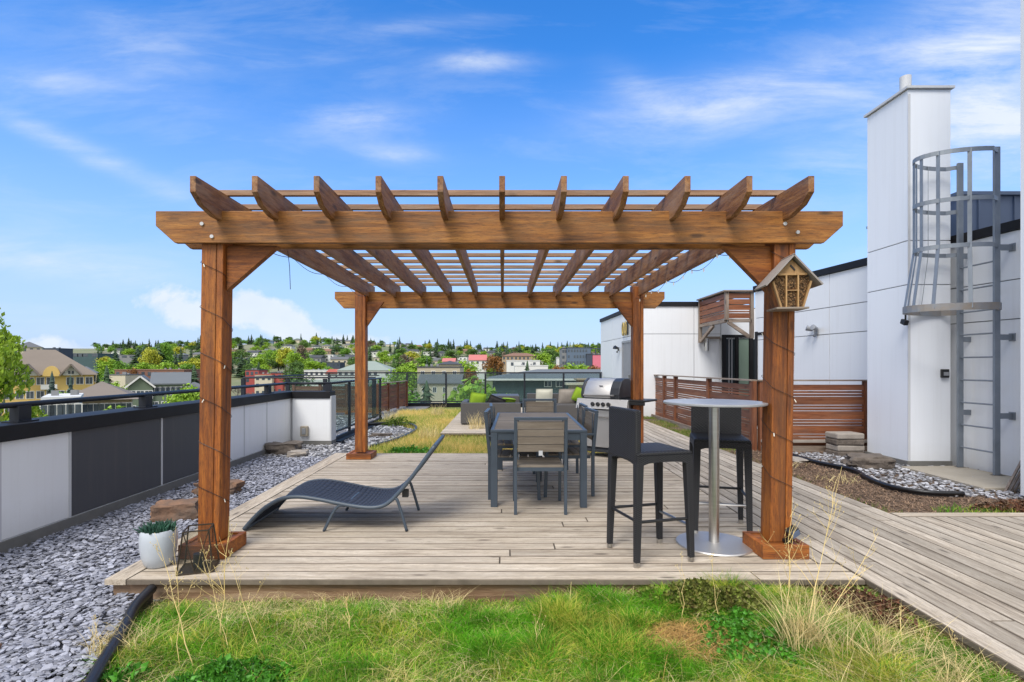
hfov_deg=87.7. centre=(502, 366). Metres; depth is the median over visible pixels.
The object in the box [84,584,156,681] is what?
lawn edging
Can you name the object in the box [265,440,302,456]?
landscape rock
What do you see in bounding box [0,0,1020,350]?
sky
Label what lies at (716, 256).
string light wire
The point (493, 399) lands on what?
cushion
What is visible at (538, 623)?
dry stalk
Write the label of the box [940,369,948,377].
key lockbox
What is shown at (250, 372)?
red townhouses
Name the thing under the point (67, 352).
hill pavilion
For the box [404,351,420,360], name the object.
leafy tree
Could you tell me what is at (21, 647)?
slate gravel
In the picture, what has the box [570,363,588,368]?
leafy tree
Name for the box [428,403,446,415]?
dry grass tuft
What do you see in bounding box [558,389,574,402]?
cushion
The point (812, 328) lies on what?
flood light
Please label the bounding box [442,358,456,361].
red house
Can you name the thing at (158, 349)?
spruce tree
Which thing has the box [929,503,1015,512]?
weed patch
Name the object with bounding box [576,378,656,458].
gas grill
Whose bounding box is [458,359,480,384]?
leafy tree
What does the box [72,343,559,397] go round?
terrain
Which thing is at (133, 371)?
leafy tree
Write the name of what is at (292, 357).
leafy tree
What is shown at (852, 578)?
dry stalk
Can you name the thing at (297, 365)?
leafy tree
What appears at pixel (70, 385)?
spruce tree
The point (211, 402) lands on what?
string light wire
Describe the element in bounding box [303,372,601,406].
guard
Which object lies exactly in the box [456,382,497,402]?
leafy tree
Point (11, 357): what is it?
leafy tree
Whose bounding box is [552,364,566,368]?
leafy tree
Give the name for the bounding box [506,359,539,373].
building
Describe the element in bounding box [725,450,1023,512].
bark mulch
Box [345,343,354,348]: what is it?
hillside house
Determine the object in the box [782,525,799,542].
solar spotlight
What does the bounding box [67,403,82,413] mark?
window
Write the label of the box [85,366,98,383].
wing house
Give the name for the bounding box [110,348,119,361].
spruce tree
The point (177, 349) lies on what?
leafy tree
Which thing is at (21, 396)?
window
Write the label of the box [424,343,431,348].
leafy tree
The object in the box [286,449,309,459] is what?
landscape rock
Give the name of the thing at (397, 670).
long lawn grass
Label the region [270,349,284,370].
leafy tree
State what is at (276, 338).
leafy tree
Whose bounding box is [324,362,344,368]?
navy block
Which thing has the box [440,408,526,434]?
lounge deck
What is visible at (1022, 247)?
corner wall
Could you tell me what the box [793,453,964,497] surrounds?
lawn edging
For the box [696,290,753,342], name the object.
timber canopy
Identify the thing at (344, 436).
glass guard
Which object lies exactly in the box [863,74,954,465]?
chimney
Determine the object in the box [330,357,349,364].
hillside house
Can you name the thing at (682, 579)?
dry stalk
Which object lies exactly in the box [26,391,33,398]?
window
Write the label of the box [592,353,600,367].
pink hall
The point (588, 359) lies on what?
dark hall
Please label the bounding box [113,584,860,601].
deck fascia
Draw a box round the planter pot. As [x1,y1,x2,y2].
[132,518,177,568]
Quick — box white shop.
[304,369,327,385]
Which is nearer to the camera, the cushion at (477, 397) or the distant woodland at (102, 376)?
the cushion at (477, 397)
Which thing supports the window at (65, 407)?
in the flat roofed house at (61, 409)
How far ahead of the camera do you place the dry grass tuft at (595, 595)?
3.26 m
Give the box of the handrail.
[0,377,381,422]
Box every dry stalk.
[89,615,112,653]
[150,535,219,664]
[164,529,182,666]
[182,524,236,634]
[200,539,228,649]
[220,540,265,642]
[342,597,351,627]
[533,599,545,636]
[675,551,685,620]
[709,553,717,612]
[758,496,807,607]
[789,468,845,614]
[815,527,877,626]
[922,622,931,652]
[948,628,957,666]
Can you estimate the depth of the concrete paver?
6.67 m
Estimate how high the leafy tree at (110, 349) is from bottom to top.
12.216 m
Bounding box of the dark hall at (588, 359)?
[586,354,591,367]
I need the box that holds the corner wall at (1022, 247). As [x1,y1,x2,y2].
[1021,0,1023,499]
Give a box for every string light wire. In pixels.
[197,262,232,501]
[275,251,359,295]
[637,254,729,301]
[760,251,795,488]
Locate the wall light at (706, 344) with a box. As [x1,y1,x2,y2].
[704,338,708,350]
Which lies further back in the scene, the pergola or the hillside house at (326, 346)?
the hillside house at (326, 346)
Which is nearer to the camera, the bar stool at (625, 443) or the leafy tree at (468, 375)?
the bar stool at (625, 443)
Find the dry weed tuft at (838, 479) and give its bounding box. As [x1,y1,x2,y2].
[814,472,866,484]
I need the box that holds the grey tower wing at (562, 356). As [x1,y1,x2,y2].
[560,347,565,366]
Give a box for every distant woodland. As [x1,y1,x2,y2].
[93,339,599,377]
[96,334,596,352]
[97,366,177,380]
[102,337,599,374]
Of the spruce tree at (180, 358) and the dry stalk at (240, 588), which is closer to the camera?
the dry stalk at (240, 588)
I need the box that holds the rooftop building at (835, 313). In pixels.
[600,219,1020,476]
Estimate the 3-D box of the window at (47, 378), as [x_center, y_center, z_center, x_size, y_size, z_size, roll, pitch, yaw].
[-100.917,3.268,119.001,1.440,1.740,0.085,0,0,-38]
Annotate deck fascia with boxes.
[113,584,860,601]
[445,435,485,438]
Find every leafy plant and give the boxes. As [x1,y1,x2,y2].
[101,661,150,681]
[161,653,308,681]
[687,604,820,674]
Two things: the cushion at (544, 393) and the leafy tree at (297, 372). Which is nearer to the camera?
the cushion at (544, 393)
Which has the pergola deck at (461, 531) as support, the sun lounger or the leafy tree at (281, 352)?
the sun lounger
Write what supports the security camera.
attached to the chimney at (908, 401)
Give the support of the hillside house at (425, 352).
on the terrain at (235, 381)
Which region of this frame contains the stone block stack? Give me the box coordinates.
[825,431,864,456]
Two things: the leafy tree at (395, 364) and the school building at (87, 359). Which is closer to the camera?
the leafy tree at (395, 364)
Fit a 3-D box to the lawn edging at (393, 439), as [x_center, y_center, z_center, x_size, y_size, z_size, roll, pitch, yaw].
[-2.289,1.441,11.351,1.106,0.138,3.994,0,0,-15]
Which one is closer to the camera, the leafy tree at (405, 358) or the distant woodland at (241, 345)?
the leafy tree at (405, 358)
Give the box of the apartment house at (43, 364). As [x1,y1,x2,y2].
[0,349,97,416]
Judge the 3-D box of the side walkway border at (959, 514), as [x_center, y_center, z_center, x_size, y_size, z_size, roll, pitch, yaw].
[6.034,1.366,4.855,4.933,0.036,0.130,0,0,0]
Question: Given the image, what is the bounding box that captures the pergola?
[156,176,842,558]
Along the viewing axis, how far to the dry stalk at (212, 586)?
2.73 m
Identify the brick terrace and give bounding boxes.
[114,368,199,382]
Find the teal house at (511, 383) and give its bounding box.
[486,369,600,402]
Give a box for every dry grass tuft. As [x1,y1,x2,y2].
[54,616,133,656]
[78,612,172,654]
[382,410,399,420]
[416,423,441,439]
[419,586,474,612]
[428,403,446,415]
[466,410,484,428]
[548,582,654,615]
[712,541,905,653]
[763,621,996,681]
[778,593,957,669]
[783,578,1001,648]
[829,605,1019,681]
[910,637,1021,681]
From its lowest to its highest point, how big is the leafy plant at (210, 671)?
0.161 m
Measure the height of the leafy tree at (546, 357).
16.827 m
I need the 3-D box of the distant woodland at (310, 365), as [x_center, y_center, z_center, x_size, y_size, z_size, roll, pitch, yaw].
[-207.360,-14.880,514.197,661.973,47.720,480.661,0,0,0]
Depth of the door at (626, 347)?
16.01 m
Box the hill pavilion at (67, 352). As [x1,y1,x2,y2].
[43,347,72,358]
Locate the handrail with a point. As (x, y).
(20, 412)
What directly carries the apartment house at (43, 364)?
on the terrain at (235, 381)
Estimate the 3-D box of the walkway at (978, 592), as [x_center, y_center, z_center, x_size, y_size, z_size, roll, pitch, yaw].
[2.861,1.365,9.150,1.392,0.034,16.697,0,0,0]
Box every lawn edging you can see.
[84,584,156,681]
[369,422,416,446]
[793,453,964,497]
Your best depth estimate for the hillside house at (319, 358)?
468.90 m
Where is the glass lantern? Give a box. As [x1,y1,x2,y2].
[176,523,219,575]
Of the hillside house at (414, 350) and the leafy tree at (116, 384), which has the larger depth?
the hillside house at (414, 350)
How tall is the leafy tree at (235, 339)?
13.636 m
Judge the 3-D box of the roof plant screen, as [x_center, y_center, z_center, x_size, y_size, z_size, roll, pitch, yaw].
[7.615,-2.090,8.675,2.070,0.880,1.950,0,0,0]
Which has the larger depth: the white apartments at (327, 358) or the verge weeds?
the white apartments at (327, 358)
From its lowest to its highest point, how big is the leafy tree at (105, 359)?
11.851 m
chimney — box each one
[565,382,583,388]
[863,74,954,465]
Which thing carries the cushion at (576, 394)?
on the outdoor sofa at (570, 409)
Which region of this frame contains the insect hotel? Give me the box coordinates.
[754,253,823,311]
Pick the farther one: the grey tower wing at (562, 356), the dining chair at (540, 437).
the grey tower wing at (562, 356)
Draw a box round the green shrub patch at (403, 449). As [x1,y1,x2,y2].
[384,444,429,452]
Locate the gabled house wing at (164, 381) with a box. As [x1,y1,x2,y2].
[149,372,191,404]
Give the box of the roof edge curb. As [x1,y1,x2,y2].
[336,403,526,407]
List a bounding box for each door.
[587,410,608,447]
[622,340,630,379]
[722,335,754,409]
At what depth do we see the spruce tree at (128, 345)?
838.00 m
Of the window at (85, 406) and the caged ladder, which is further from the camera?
the window at (85, 406)
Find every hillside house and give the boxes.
[111,348,122,353]
[247,350,263,355]
[281,344,294,348]
[309,355,325,361]
[322,344,330,348]
[323,349,331,354]
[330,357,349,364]
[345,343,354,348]
[371,350,380,356]
[406,349,418,353]
[423,351,434,356]
[432,358,440,365]
[456,356,468,361]
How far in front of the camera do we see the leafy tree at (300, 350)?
378.46 m
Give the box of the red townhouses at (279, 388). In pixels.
[270,371,286,390]
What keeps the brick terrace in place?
on the terrain at (235, 381)
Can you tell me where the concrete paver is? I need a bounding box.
[901,466,1020,490]
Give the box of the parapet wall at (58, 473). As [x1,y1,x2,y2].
[0,391,335,556]
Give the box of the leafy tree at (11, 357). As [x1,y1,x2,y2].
[0,308,47,420]
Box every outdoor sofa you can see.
[461,394,520,423]
[527,393,578,419]
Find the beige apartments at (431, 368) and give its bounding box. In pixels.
[417,364,463,399]
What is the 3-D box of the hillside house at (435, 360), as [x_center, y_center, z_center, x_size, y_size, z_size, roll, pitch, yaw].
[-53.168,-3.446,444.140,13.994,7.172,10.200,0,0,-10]
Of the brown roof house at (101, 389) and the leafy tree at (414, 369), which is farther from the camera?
the leafy tree at (414, 369)
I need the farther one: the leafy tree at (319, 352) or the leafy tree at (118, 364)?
the leafy tree at (319, 352)
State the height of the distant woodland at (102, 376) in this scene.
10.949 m
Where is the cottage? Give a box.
[190,382,199,388]
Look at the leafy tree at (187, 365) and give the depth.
248.57 m
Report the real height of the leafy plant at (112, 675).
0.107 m
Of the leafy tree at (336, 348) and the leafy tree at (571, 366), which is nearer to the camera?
the leafy tree at (571, 366)
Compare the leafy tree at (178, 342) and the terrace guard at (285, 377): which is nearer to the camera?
the terrace guard at (285, 377)
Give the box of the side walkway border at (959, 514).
[890,513,1023,516]
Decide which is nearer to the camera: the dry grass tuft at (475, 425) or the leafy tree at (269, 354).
the dry grass tuft at (475, 425)
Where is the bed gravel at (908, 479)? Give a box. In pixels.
[793,451,1023,499]
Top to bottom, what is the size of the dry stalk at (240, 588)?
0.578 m
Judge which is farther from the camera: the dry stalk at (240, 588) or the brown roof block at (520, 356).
the brown roof block at (520, 356)
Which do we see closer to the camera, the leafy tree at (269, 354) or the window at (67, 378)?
the window at (67, 378)
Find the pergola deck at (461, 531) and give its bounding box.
[127,453,864,584]
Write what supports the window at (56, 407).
in the flat roofed house at (61, 409)
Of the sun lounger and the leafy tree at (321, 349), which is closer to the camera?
the sun lounger
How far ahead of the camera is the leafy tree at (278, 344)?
625.68 m
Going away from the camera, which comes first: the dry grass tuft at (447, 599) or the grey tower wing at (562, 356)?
the dry grass tuft at (447, 599)
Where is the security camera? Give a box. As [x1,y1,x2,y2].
[900,315,908,324]
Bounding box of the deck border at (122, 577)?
[104,453,346,584]
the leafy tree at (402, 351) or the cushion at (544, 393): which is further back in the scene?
the leafy tree at (402, 351)
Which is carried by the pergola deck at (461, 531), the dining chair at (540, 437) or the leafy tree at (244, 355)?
the dining chair at (540, 437)
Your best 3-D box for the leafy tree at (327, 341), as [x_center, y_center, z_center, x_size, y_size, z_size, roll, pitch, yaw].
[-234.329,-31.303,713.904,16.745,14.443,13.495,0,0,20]
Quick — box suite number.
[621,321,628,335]
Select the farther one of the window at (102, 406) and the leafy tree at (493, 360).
the leafy tree at (493, 360)
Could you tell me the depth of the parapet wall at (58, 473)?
5.41 m
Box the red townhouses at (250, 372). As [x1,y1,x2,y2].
[245,368,267,393]
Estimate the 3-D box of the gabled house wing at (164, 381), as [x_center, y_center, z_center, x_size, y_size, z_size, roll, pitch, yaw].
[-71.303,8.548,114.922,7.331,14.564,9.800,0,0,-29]
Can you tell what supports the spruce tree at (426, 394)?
on the terrain at (235, 381)
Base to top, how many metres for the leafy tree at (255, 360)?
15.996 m
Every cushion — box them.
[469,392,485,402]
[486,394,505,402]
[502,398,515,402]
[536,389,552,401]
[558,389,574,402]
[571,386,584,400]
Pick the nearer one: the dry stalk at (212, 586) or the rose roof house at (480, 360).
the dry stalk at (212, 586)
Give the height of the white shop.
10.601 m
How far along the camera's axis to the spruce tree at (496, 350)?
339.23 m
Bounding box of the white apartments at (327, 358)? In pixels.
[325,355,336,361]
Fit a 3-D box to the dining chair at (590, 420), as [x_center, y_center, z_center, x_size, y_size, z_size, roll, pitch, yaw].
[0.689,0.905,5.752,0.578,0.890,0.500,0,0,-5]
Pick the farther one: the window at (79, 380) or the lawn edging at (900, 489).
the window at (79, 380)
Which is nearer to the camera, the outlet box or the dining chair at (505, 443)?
the dining chair at (505, 443)
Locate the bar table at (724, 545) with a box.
[663,399,767,556]
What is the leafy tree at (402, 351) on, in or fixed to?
on the terrain at (235, 381)
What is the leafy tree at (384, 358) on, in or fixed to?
on the terrain at (235, 381)
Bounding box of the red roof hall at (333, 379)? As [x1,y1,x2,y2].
[325,369,337,385]
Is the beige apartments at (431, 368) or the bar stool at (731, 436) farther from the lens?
the beige apartments at (431, 368)
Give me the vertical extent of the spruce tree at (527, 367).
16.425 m
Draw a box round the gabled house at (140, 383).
[124,375,155,406]
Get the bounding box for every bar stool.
[607,406,694,568]
[689,406,752,532]
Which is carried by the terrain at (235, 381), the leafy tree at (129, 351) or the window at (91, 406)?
the leafy tree at (129, 351)
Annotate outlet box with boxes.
[300,426,308,435]
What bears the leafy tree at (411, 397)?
on the terrain at (235, 381)
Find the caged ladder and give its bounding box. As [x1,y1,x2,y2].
[902,146,1015,475]
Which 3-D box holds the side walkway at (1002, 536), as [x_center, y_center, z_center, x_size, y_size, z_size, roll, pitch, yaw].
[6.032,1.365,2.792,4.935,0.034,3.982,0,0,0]
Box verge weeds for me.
[644,415,902,512]
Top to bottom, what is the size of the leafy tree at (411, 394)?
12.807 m
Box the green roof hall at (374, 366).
[337,361,395,389]
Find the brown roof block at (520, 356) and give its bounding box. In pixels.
[502,353,537,374]
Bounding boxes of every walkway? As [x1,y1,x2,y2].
[644,420,1023,678]
[900,517,1023,563]
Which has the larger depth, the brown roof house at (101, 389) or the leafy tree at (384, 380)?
the leafy tree at (384, 380)
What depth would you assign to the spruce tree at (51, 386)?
99.77 m
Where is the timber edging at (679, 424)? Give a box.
[651,414,690,429]
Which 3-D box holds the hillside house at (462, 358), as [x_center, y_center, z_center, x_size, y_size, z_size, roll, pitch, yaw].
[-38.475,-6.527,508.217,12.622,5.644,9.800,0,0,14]
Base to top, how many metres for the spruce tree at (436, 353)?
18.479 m
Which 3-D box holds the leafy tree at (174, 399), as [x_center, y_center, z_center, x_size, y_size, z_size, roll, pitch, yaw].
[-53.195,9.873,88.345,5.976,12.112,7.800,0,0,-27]
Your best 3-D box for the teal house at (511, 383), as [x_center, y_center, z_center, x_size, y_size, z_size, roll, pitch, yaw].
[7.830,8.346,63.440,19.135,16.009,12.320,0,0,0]
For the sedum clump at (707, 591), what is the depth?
3.14 m
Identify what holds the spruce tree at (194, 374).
on the terrain at (235, 381)
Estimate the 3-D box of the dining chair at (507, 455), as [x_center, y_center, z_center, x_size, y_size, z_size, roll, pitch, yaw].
[0.111,0.905,5.621,0.578,0.890,0.500,0,0,3]
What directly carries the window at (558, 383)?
in the teal house at (511, 383)
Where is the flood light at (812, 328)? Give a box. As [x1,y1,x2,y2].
[805,324,817,336]
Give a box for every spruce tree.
[46,372,57,393]
[67,375,73,392]
[102,365,111,383]
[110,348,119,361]
[125,338,132,348]
[128,347,140,368]
[135,346,147,365]
[156,342,164,367]
[172,351,178,365]
[177,347,184,366]
[186,349,194,360]
[191,365,199,383]
[195,339,199,351]
[231,354,245,377]
[368,348,372,360]
[417,380,433,402]
[432,344,440,357]
[488,347,501,375]
[498,347,502,374]
[524,360,529,370]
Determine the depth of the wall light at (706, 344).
14.63 m
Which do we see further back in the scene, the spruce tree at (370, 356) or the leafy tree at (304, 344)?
the leafy tree at (304, 344)
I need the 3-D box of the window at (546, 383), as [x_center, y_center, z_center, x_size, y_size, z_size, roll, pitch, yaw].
[4.912,1.903,57.948,0.834,0.689,0.096,0,0,0]
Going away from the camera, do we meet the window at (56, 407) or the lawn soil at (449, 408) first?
the lawn soil at (449, 408)
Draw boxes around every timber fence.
[292,383,371,413]
[376,381,407,413]
[654,374,756,450]
[757,380,866,451]
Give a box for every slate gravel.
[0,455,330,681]
[257,414,412,459]
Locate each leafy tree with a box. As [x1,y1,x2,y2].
[0,308,47,420]
[93,358,115,373]
[95,356,109,362]
[107,346,114,353]
[109,360,132,370]
[111,381,127,389]
[121,348,135,354]
[126,367,137,373]
[134,362,154,368]
[137,347,162,367]
[153,360,176,368]
[160,340,178,362]
[162,383,199,403]
[166,394,182,402]
[173,340,184,346]
[173,346,185,354]
[175,358,199,368]
[177,362,194,368]
[188,345,195,351]
[232,337,239,343]
[232,349,256,359]
[246,352,268,367]
[254,358,277,368]
[262,350,274,358]
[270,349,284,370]
[272,336,279,342]
[272,342,282,348]
[276,347,293,371]
[279,369,314,390]
[282,351,303,370]
[284,360,303,371]
[295,344,307,359]
[298,341,311,346]
[310,336,320,340]
[310,348,327,354]
[311,350,325,355]
[323,338,333,344]
[329,345,343,351]
[340,348,350,354]
[369,377,387,389]
[371,345,381,350]
[374,350,394,360]
[379,356,390,364]
[381,383,420,402]
[386,365,415,391]
[388,357,407,368]
[395,349,407,354]
[398,361,423,393]
[399,354,416,364]
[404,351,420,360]
[407,344,415,348]
[408,394,419,402]
[415,354,432,364]
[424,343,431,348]
[437,344,450,350]
[441,349,460,359]
[442,375,506,402]
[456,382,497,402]
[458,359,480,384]
[464,369,480,390]
[465,348,480,355]
[482,354,503,375]
[531,352,553,365]
[542,349,559,363]
[544,362,554,368]
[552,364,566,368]
[560,362,578,368]
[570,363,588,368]
[587,365,600,368]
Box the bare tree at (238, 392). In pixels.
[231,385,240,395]
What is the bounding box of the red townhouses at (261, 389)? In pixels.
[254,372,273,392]
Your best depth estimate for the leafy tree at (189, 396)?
93.87 m
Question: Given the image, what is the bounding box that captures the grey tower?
[566,347,590,366]
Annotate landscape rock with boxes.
[149,498,197,522]
[191,479,244,494]
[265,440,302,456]
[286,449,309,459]
[369,433,392,437]
[793,456,811,462]
[840,453,895,469]
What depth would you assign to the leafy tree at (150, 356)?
318.72 m
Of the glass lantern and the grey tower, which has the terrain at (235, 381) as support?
the grey tower
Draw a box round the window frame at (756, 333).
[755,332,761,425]
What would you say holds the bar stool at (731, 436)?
on the pergola deck at (461, 531)
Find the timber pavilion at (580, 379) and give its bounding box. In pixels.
[574,378,586,385]
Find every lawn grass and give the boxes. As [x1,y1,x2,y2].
[58,585,1001,681]
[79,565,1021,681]
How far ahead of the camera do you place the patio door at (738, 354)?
14.71 m
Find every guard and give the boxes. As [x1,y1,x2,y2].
[241,374,378,417]
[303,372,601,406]
[336,379,382,442]
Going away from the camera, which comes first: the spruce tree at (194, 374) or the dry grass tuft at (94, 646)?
the dry grass tuft at (94, 646)
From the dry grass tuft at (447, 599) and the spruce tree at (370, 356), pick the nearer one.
the dry grass tuft at (447, 599)
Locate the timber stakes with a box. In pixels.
[1003,459,1020,491]
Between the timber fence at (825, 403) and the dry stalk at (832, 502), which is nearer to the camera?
the dry stalk at (832, 502)
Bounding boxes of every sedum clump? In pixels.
[632,577,778,622]
[813,584,929,641]
[968,498,1023,512]
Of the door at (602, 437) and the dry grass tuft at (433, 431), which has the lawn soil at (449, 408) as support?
the dry grass tuft at (433, 431)
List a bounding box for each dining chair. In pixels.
[484,408,540,499]
[489,403,536,481]
[513,417,567,514]
[522,399,556,412]
[539,407,598,496]
[541,403,587,480]
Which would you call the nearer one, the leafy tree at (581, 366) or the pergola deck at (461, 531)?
the pergola deck at (461, 531)
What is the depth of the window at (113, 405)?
74.90 m
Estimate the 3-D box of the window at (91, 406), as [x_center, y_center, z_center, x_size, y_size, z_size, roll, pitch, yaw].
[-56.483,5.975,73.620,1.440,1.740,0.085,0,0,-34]
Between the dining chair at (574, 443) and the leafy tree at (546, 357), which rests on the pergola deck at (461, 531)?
the dining chair at (574, 443)
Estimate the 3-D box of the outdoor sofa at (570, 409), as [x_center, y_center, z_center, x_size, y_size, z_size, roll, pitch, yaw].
[1.375,1.010,13.175,1.550,0.640,1.150,0,0,0]
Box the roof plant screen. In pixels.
[866,191,1020,235]
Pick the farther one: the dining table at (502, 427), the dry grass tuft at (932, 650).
the dining table at (502, 427)
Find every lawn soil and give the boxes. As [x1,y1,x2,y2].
[428,407,524,410]
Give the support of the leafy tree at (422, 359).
on the terrain at (235, 381)
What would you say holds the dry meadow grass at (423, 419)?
on the lawn soil at (449, 408)
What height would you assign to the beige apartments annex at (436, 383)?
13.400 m
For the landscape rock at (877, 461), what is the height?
0.241 m
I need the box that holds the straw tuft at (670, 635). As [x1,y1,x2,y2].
[608,614,777,681]
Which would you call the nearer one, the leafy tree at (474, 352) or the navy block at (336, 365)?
the navy block at (336, 365)
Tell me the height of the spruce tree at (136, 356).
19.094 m
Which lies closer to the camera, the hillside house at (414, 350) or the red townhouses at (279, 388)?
the red townhouses at (279, 388)
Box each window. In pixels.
[15,391,23,398]
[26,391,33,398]
[36,377,44,384]
[36,391,44,398]
[39,404,55,416]
[46,377,54,384]
[50,404,63,415]
[58,403,73,414]
[66,377,73,384]
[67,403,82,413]
[76,377,83,383]
[83,403,88,411]
[85,377,92,383]
[88,403,99,411]
[98,403,110,410]
[109,402,120,408]
[120,402,131,407]
[544,381,551,386]
[556,381,562,386]
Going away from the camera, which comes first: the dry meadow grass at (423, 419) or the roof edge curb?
the dry meadow grass at (423, 419)
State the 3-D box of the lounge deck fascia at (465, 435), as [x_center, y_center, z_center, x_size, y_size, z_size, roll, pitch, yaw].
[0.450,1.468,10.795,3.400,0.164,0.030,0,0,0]
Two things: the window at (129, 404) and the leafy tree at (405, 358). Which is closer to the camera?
the window at (129, 404)
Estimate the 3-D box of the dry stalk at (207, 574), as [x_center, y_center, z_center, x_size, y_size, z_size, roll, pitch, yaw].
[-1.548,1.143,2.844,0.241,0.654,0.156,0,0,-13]
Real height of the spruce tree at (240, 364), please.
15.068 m
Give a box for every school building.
[73,353,117,369]
[118,355,187,365]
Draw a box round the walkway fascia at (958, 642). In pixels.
[865,584,1023,681]
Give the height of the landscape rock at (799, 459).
0.058 m
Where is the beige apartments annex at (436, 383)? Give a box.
[417,374,463,402]
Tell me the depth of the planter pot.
3.54 m
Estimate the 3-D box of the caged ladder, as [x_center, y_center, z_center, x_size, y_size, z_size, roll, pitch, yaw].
[5.928,-0.695,7.030,1.187,4.170,0.890,0,0,0]
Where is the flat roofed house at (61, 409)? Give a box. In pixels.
[39,390,83,416]
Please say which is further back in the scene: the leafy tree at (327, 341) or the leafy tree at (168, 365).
the leafy tree at (327, 341)
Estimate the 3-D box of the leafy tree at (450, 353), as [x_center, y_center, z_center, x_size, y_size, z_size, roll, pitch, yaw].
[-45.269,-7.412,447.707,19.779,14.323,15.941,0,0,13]
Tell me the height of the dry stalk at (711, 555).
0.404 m
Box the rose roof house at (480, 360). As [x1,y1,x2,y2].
[468,355,486,381]
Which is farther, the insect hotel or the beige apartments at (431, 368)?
the beige apartments at (431, 368)
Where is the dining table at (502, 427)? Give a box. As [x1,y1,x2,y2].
[490,413,586,507]
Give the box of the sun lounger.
[242,435,444,531]
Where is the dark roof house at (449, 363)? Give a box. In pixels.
[439,361,461,365]
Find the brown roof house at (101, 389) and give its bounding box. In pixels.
[79,382,138,411]
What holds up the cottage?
on the terrain at (235, 381)
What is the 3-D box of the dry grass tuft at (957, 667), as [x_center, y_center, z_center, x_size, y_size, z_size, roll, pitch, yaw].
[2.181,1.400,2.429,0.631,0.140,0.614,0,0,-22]
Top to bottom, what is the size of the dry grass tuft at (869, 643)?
0.298 m
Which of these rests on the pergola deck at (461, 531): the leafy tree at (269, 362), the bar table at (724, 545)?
the bar table at (724, 545)
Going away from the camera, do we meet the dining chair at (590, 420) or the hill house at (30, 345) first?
the dining chair at (590, 420)
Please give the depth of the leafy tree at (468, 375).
179.24 m
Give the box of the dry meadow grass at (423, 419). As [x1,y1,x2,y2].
[368,407,602,452]
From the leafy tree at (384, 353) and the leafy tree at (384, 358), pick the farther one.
the leafy tree at (384, 353)
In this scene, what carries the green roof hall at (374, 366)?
on the terrain at (235, 381)
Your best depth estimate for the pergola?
3.82 m
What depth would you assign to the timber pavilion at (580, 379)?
52.12 m
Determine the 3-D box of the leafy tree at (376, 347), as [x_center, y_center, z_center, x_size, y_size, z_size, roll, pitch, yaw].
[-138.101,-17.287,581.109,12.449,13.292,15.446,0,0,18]
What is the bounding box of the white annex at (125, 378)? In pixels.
[109,372,142,387]
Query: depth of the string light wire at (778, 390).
3.82 m
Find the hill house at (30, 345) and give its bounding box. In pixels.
[17,342,43,352]
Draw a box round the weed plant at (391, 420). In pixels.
[381,416,415,425]
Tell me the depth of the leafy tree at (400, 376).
188.60 m
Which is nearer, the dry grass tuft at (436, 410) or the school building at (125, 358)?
the dry grass tuft at (436, 410)
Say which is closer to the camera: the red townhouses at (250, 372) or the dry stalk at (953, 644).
the dry stalk at (953, 644)
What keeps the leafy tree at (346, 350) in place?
on the terrain at (235, 381)

